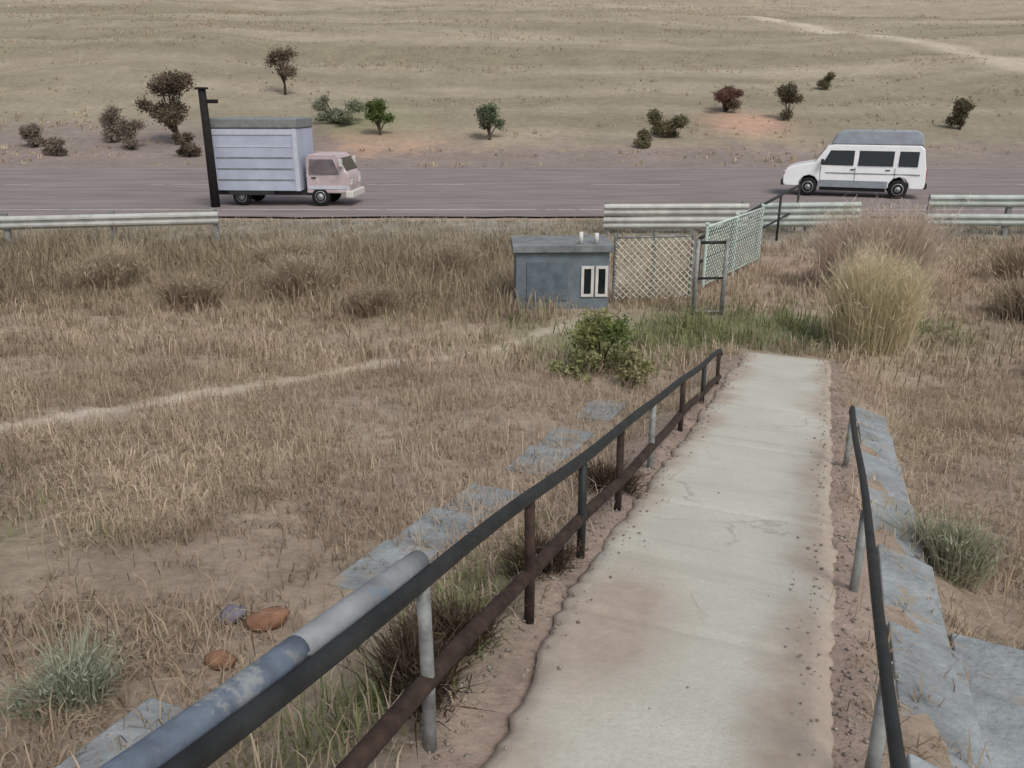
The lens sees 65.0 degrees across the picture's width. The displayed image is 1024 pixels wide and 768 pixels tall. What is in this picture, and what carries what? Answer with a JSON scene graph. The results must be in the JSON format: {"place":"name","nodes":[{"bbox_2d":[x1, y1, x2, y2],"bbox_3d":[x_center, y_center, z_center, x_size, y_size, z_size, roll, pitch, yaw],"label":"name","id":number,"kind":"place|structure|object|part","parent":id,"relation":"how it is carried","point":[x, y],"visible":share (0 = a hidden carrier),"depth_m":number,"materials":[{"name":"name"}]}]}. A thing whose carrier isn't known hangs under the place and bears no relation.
{"place":"outdoors","nodes":[
{"label":"outdoors","id":0,"kind":"place"},
{"bbox_2d":[0,0,1023,767],"bbox_3d":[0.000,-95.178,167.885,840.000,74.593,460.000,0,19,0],"label":"ground","id":1,"kind":"structure","parent":0,"point":[562,78],"depth_m":47.40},
{"bbox_2d":[0,258,24,292],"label":"dry clump","id":2,"kind":"object","parent":1,"relation":"on","point":[7,271],"visible":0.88,"depth_m":14.55,"materials":[{"name":"brown plant"}]},
{"bbox_2d":[18,122,47,146],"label":"grey bush","id":3,"kind":"object","parent":1,"relation":"on","point":[30,134],"visible":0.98,"depth_m":50.93,"materials":[{"name":"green plant"}]},
{"bbox_2d":[36,136,69,155],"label":"grey bush","id":4,"kind":"object","parent":1,"relation":"on","point":[54,145],"visible":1,"depth_m":48.29,"materials":[{"name":"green plant"}]},
{"bbox_2d":[0,613,145,729],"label":"weed clump","id":5,"kind":"object","parent":1,"relation":"on","point":[65,675],"visible":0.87,"depth_m":3.01,"materials":[{"name":"green plant"}]},
{"bbox_2d":[0,208,220,247],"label":"guardrail","id":6,"kind":"object","parent":1,"relation":"on","point":[110,218],"visible":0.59,"depth_m":19.23,"materials":[{"name":"grey metal"}]},
{"bbox_2d":[36,232,189,290],"bbox_3d":[-7.759,-2.368,15.517,2.114,0.970,3.233,5,20,14],"label":"dry clump","id":7,"kind":"object","parent":1,"relation":"on","point":[116,261],"visible":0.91,"depth_m":15.39,"materials":[{"name":"brown plant"}]},
{"bbox_2d":[97,102,128,140],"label":"grey bush","id":8,"kind":"object","parent":1,"relation":"on","point":[110,118],"visible":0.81,"depth_m":52.16,"materials":[{"name":"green plant"}]},
{"bbox_2d":[114,118,145,148],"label":"grey bush","id":9,"kind":"object","parent":1,"relation":"on","point":[127,129],"visible":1,"depth_m":50.11,"materials":[{"name":"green plant"}]},
{"bbox_2d":[128,67,196,144],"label":"dry tree","id":10,"kind":"object","parent":1,"relation":"on","point":[170,115],"visible":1,"depth_m":50.85,"materials":[{"name":"brown plant"}]},
{"bbox_2d":[170,131,201,156],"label":"dry bush","id":11,"kind":"object","parent":1,"relation":"on","point":[187,145],"visible":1,"depth_m":48.06,"materials":[{"name":"brown plant"}]},
{"bbox_2d":[126,259,254,311],"bbox_3d":[-5.401,-1.756,14.071,2.115,0.780,2.296,0,19,0],"label":"dry clump","id":12,"kind":"object","parent":1,"relation":"on","point":[188,289],"visible":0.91,"depth_m":13.67,"materials":[{"name":"brown plant"}]},
{"bbox_2d":[195,87,220,207],"bbox_3d":[-9.600,-7.403,25.914,0.620,4.061,0.320,0,19,0],"label":"timber pole","id":13,"kind":"object","parent":1,"relation":"on","point":[204,101],"visible":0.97,"depth_m":25.73,"materials":[{"name":"black wood"}]},
{"bbox_2d":[203,649,236,670],"bbox_3d":[-1.206,1.134,3.306,0.142,0.070,0.088,5,20,13],"label":"stone","id":14,"kind":"object","parent":1,"relation":"on","point":[211,656],"visible":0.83,"depth_m":3.28,"materials":[{"name":"brown stone"}]},
{"bbox_2d":[217,604,246,626],"bbox_3d":[-1.273,1.045,3.652,0.114,0.083,0.120,2,20,5],"label":"stone","id":15,"kind":"object","parent":1,"relation":"on","point":[229,608],"visible":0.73,"depth_m":3.62,"materials":[{"name":"grey stone"}]},
{"bbox_2d":[242,606,290,632],"bbox_3d":[-1.102,1.064,3.640,0.212,0.100,0.133,-15,24,-36],"label":"stone","id":16,"kind":"object","parent":1,"relation":"on","point":[254,619],"visible":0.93,"depth_m":3.59,"materials":[{"name":"brown stone"}]},
{"bbox_2d":[264,46,300,94],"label":"dry tree","id":17,"kind":"object","parent":1,"relation":"on","point":[274,57],"visible":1,"depth_m":65.58,"materials":[{"name":"brown plant"}]},
{"bbox_2d":[231,229,345,266],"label":"dry clump","id":18,"kind":"object","parent":1,"relation":"on","point":[280,246],"visible":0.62,"depth_m":17.44,"materials":[{"name":"brown plant"}]},
{"bbox_2d":[242,239,359,299],"bbox_3d":[-3.896,-2.029,14.517,2.137,0.861,2.346,0,19,0],"label":"dry clump","id":19,"kind":"object","parent":1,"relation":"on","point":[301,275],"visible":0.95,"depth_m":14.38,"materials":[{"name":"brown plant"}]},
{"bbox_2d":[310,94,365,123],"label":"green bush","id":20,"kind":"object","parent":1,"relation":"on","point":[336,115],"visible":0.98,"depth_m":56.42,"materials":[{"name":"green plant"}]},
{"bbox_2d":[55,399,627,767],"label":"drain channel","id":21,"kind":"object","parent":1,"relation":"on","point":[349,578],"visible":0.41,"depth_m":4.59,"materials":[{"name":"grey concrete"}]},
{"bbox_2d":[332,277,412,317],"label":"dry clump","id":22,"kind":"object","parent":1,"relation":"on","point":[375,295],"visible":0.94,"depth_m":13.38,"materials":[{"name":"brown plant"}]},
{"bbox_2d":[363,97,395,134],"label":"green tree","id":23,"kind":"object","parent":1,"relation":"on","point":[377,108],"visible":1,"depth_m":53.41,"materials":[{"name":"green plant"}]},
{"bbox_2d":[99,348,722,767],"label":"handrail","id":24,"kind":"object","parent":1,"relation":"on","point":[213,726],"visible":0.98,"depth_m":2.14,"materials":[{"name":"black metal"}]},
{"bbox_2d":[338,594,500,762],"bbox_3d":[-0.307,0.961,2.732,0.574,0.315,0.813,-16,25,-38],"label":"dead weed","id":25,"kind":"object","parent":1,"relation":"on","point":[407,659],"visible":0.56,"depth_m":2.74,"materials":[{"name":"brown plant"}]},
{"bbox_2d":[416,235,488,277],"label":"dry clump","id":26,"kind":"object","parent":1,"relation":"on","point":[446,253],"visible":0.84,"depth_m":15.85,"materials":[{"name":"brown plant"}]},
{"bbox_2d":[389,582,526,655],"bbox_3d":[-0.238,0.929,3.072,0.606,0.254,0.449,0,19,0],"label":"dead weed","id":27,"kind":"object","parent":1,"relation":"on","point":[459,618],"visible":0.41,"depth_m":3.08,"materials":[{"name":"brown plant"}]},
{"bbox_2d":[473,100,505,139],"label":"green tree","id":28,"kind":"object","parent":1,"relation":"on","point":[486,115],"visible":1,"depth_m":52.13,"materials":[{"name":"green plant"}]},
{"bbox_2d":[0,337,1023,767],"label":"grass","id":29,"kind":"structure","parent":1,"relation":"on","point":[254,449],"depth_m":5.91,"materials":[{"name":"beige plant"}]},
{"bbox_2d":[0,0,1023,166],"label":"grass","id":30,"kind":"structure","parent":1,"relation":"on","point":[450,67],"depth_m":83.47,"materials":[{"name":"beige plant"}]},
{"bbox_2d":[484,512,591,590],"bbox_3d":[0.134,0.826,3.761,0.530,0.240,0.600,11,22,27],"label":"dead weed","id":31,"kind":"object","parent":1,"relation":"on","point":[559,558],"visible":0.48,"depth_m":3.77,"materials":[{"name":"brown plant"}]},
{"bbox_2d":[510,232,613,308],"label":"pump house","id":32,"kind":"structure","parent":1,"relation":"on","point":[566,267],"depth_m":13.46,"materials":[{"name":"grey paint"}]},
{"bbox_2d":[581,266,593,296],"bbox_3d":[1.263,-1.722,13.504,0.210,0.520,0.035,-1,19,-2],"label":"window","id":33,"kind":"structure","parent":32,"relation":"in","point":[587,272],"depth_m":13.49,"materials":[{"name":"white paint"}]},
{"bbox_2d":[595,266,608,296],"bbox_3d":[1.506,-1.725,13.513,0.210,0.520,0.035,-1,19,-2],"label":"window","id":34,"kind":"structure","parent":32,"relation":"in","point":[601,278],"depth_m":13.50,"materials":[{"name":"white paint"}]},
{"bbox_2d":[545,348,604,383],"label":"green bush","id":35,"kind":"object","parent":1,"relation":"on","point":[581,358],"visible":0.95,"depth_m":9.74,"materials":[{"name":"green plant"}]},
{"bbox_2d":[562,306,641,373],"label":"green bush","id":36,"kind":"object","parent":1,"relation":"on","point":[594,331],"visible":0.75,"depth_m":10.15,"materials":[{"name":"green plant"}]},
{"bbox_2d":[314,352,913,767],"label":"gravel","id":37,"kind":"structure","parent":1,"relation":"on","point":[451,750],"depth_m":3.51,"materials":[{"name":"gravel"}]},
{"bbox_2d":[563,452,668,496],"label":"dead weed","id":38,"kind":"object","parent":1,"relation":"on","point":[607,476],"visible":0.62,"depth_m":5.04,"materials":[{"name":"brown plant"}]},
{"bbox_2d":[614,345,656,386],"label":"green bush","id":39,"kind":"object","parent":1,"relation":"on","point":[636,369],"visible":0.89,"depth_m":9.64,"materials":[{"name":"green plant"}]},
{"bbox_2d":[633,128,652,147],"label":"dry bush","id":40,"kind":"object","parent":1,"relation":"on","point":[645,140],"visible":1,"depth_m":50.59,"materials":[{"name":"green plant"}]},
{"bbox_2d":[612,231,695,303],"bbox_3d":[2.462,-1.927,14.032,1.452,1.442,0.075,-3,20,-8],"label":"wire fence","id":41,"kind":"object","parent":1,"relation":"on","point":[654,258],"visible":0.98,"depth_m":13.95,"materials":[{"name":"grey metal"}]},
{"bbox_2d":[482,352,837,767],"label":"path","id":42,"kind":"structure","parent":1,"relation":"on","point":[709,621],"depth_m":3.40,"materials":[{"name":"concrete"}]},
{"bbox_2d":[645,108,691,137],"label":"olive bush","id":43,"kind":"object","parent":1,"relation":"on","point":[667,129],"visible":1,"depth_m":52.90,"materials":[{"name":"green plant"}]},
{"bbox_2d":[603,201,749,234],"bbox_3d":[4.301,-4.223,21.196,3.801,1.139,0.215,0,19,-1],"label":"guardrail","id":44,"kind":"object","parent":1,"relation":"on","point":[665,210],"visible":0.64,"depth_m":21.04,"materials":[{"name":"grey metal"}]},
{"bbox_2d":[691,239,729,314],"bbox_3d":[3.220,-1.631,13.105,0.554,1.450,0.074,-2,20,-6],"label":"barrier frame","id":45,"kind":"object","parent":1,"relation":"on","point":[699,242],"visible":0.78,"depth_m":13.04,"materials":[{"name":"grey metal"}]},
{"bbox_2d":[711,84,745,111],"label":"red bush","id":46,"kind":"object","parent":1,"relation":"on","point":[727,95],"visible":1,"depth_m":59.17,"materials":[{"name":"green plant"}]},
{"bbox_2d":[701,204,764,288],"bbox_3d":[4.431,-2.669,15.986,0.075,1.462,3.313,13,23,32],"label":"wire fence","id":47,"kind":"object","parent":1,"relation":"on","point":[735,238],"visible":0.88,"depth_m":15.86,"materials":[{"name":"grey metal"}]},
{"bbox_2d":[698,184,800,282],"bbox_3d":[5.615,-3.476,18.446,0.068,1.485,8.516,11,22,28],"label":"step railing","id":48,"kind":"object","parent":1,"relation":"on","point":[798,186],"visible":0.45,"depth_m":18.91,"materials":[{"name":"black metal"}]},
{"bbox_2d":[773,81,804,119],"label":"olive bush","id":49,"kind":"object","parent":1,"relation":"on","point":[786,94],"visible":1,"depth_m":56.84,"materials":[{"name":"brown plant"}]},
{"bbox_2d":[759,201,861,233],"bbox_3d":[7.854,-4.258,21.343,2.707,1.124,0.215,-1,20,-4],"label":"guardrail","id":50,"kind":"object","parent":1,"relation":"on","point":[795,210],"visible":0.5,"depth_m":21.17,"materials":[{"name":"grey metal"}]},
{"bbox_2d":[816,71,836,88],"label":"dry bush","id":51,"kind":"object","parent":1,"relation":"on","point":[825,82],"visible":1,"depth_m":67.09,"materials":[{"name":"green plant"}]},
{"bbox_2d":[842,405,906,767],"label":"handrail","id":52,"kind":"object","parent":1,"relation":"on","point":[886,722],"visible":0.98,"depth_m":2.45,"materials":[{"name":"black metal"}]},
{"bbox_2d":[800,228,960,359],"bbox_3d":[5.133,-1.299,11.099,2.412,1.798,1.940,-15,24,-36],"label":"broom shrub","id":53,"kind":"object","parent":1,"relation":"on","point":[878,302],"visible":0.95,"depth_m":11.00,"materials":[{"name":"beige plant"}]},
{"bbox_2d":[783,191,979,296],"bbox_3d":[6.548,-2.600,14.628,3.753,1.938,2.819,0,19,0],"label":"broom shrub","id":54,"kind":"object","parent":1,"relation":"on","point":[919,244],"visible":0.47,"depth_m":14.30,"materials":[{"name":"beige plant"}]},
{"bbox_2d":[855,406,988,767],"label":"drain apron","id":55,"kind":"object","parent":1,"relation":"on","point":[934,652],"visible":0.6,"depth_m":3.56,"materials":[{"name":"grey concrete"}]},
{"bbox_2d":[874,490,1023,591],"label":"weed clump","id":56,"kind":"object","parent":1,"relation":"on","point":[962,548],"visible":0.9,"depth_m":4.48,"materials":[{"name":"green plant"}]},
{"bbox_2d":[943,96,976,129],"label":"olive bush","id":57,"kind":"object","parent":1,"relation":"on","point":[962,107],"visible":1,"depth_m":54.54,"materials":[{"name":"brown plant"}]},
{"bbox_2d":[923,194,1023,235],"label":"guardrail","id":58,"kind":"object","parent":1,"relation":"on","point":[1007,218],"visible":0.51,"depth_m":20.74,"materials":[{"name":"grey metal"}]},
{"bbox_2d":[949,633,1023,767],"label":"concrete apron","id":59,"kind":"object","parent":1,"relation":"on","point":[1000,722],"visible":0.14,"depth_m":3.28,"materials":[{"name":"grey concrete"}]},
{"bbox_2d":[960,229,1023,284],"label":"dry clump","id":60,"kind":"object","parent":1,"relation":"on","point":[1010,260],"visible":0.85,"depth_m":15.49,"materials":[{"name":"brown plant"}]},
{"bbox_2d":[960,267,1023,324],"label":"dry clump","id":61,"kind":"object","parent":1,"relation":"on","point":[1011,301],"visible":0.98,"depth_m":13.03,"materials":[{"name":"brown plant"}]},
{"bbox_2d":[0,214,1023,388],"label":"grass","id":62,"kind":"structure","parent":0,"point":[46,248],"depth_m":13.84,"materials":[{"name":"beige plant"}]},
{"bbox_2d":[0,167,1023,216],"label":"road","id":63,"kind":"structure","parent":0,"point":[480,188],"depth_m":30.94,"materials":[{"name":"grey asphalt"}]},
{"bbox_2d":[0,184,30,184],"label":"road centre dash","id":64,"kind":"object","parent":63,"relation":"on","point":[15,184],"visible":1,"depth_m":33.45,"materials":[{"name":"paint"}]},
{"bbox_2d":[151,184,208,184],"bbox_3d":[-13.000,-8.292,33.427,4.000,0.001,0.160,0,19,0],"label":"road centre dash","id":65,"kind":"object","parent":63,"relation":"on","point":[179,184],"visible":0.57,"depth_m":33.45,"materials":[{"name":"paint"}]},
{"bbox_2d":[210,117,364,205],"bbox_3d":[-7.490,-7.473,26.949,4.680,2.780,1.840,1,19,4],"label":"box truck","id":66,"kind":"object","parent":63,"relation":"on","point":[258,158],"visible":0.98,"depth_m":26.24,"materials":[{"name":"metal"}]},
{"bbox_3d":[-6.145,-7.086,26.215,1.003,0.460,0.076,1,19,4],"label":"window","id":67,"kind":"part","parent":66,"relation":"part of","materials":[{"name":"grey glass"}]},
{"bbox_2d":[368,184,463,184],"bbox_3d":[-4.000,-8.292,33.427,4.000,0.001,0.160,0,19,0],"label":"road centre dash","id":68,"kind":"object","parent":63,"relation":"on","point":[415,184],"visible":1,"depth_m":33.45,"materials":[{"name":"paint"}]},
{"bbox_2d":[0,209,1023,209],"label":"road edge line","id":69,"kind":"object","parent":63,"relation":"on","point":[409,209],"visible":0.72,"depth_m":25.81,"materials":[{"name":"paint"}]},
{"bbox_2d":[584,184,679,184],"bbox_3d":[5.000,-8.292,33.427,4.000,0.001,0.160,0,19,0],"label":"road centre dash","id":70,"kind":"object","parent":63,"relation":"on","point":[631,184],"visible":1,"depth_m":33.45,"materials":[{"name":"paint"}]},
{"bbox_2d":[780,129,927,198],"bbox_3d":[12.500,-8.092,29.382,4.911,2.328,2.068,7,21,20],"label":"minivan","id":71,"kind":"object","parent":63,"relation":"on","point":[868,160],"visible":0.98,"depth_m":28.55,"materials":[{"name":"white paint"}]},
{"bbox_3d":[11.710,-8.112,28.826,1.053,0.509,0.075,7,21,20],"label":"window","id":72,"kind":"part","parent":71,"relation":"part of","materials":[{"name":"black glass"}]},
{"bbox_3d":[12.873,-7.963,28.405,1.147,0.509,0.075,7,21,20],"label":"window","id":73,"kind":"part","parent":71,"relation":"part of","materials":[{"name":"black glass"}]},
{"bbox_3d":[13.856,-7.838,28.049,0.620,0.509,0.075,7,21,20],"label":"window","id":74,"kind":"part","parent":71,"relation":"part of","materials":[{"name":"black glass"}]}
]}

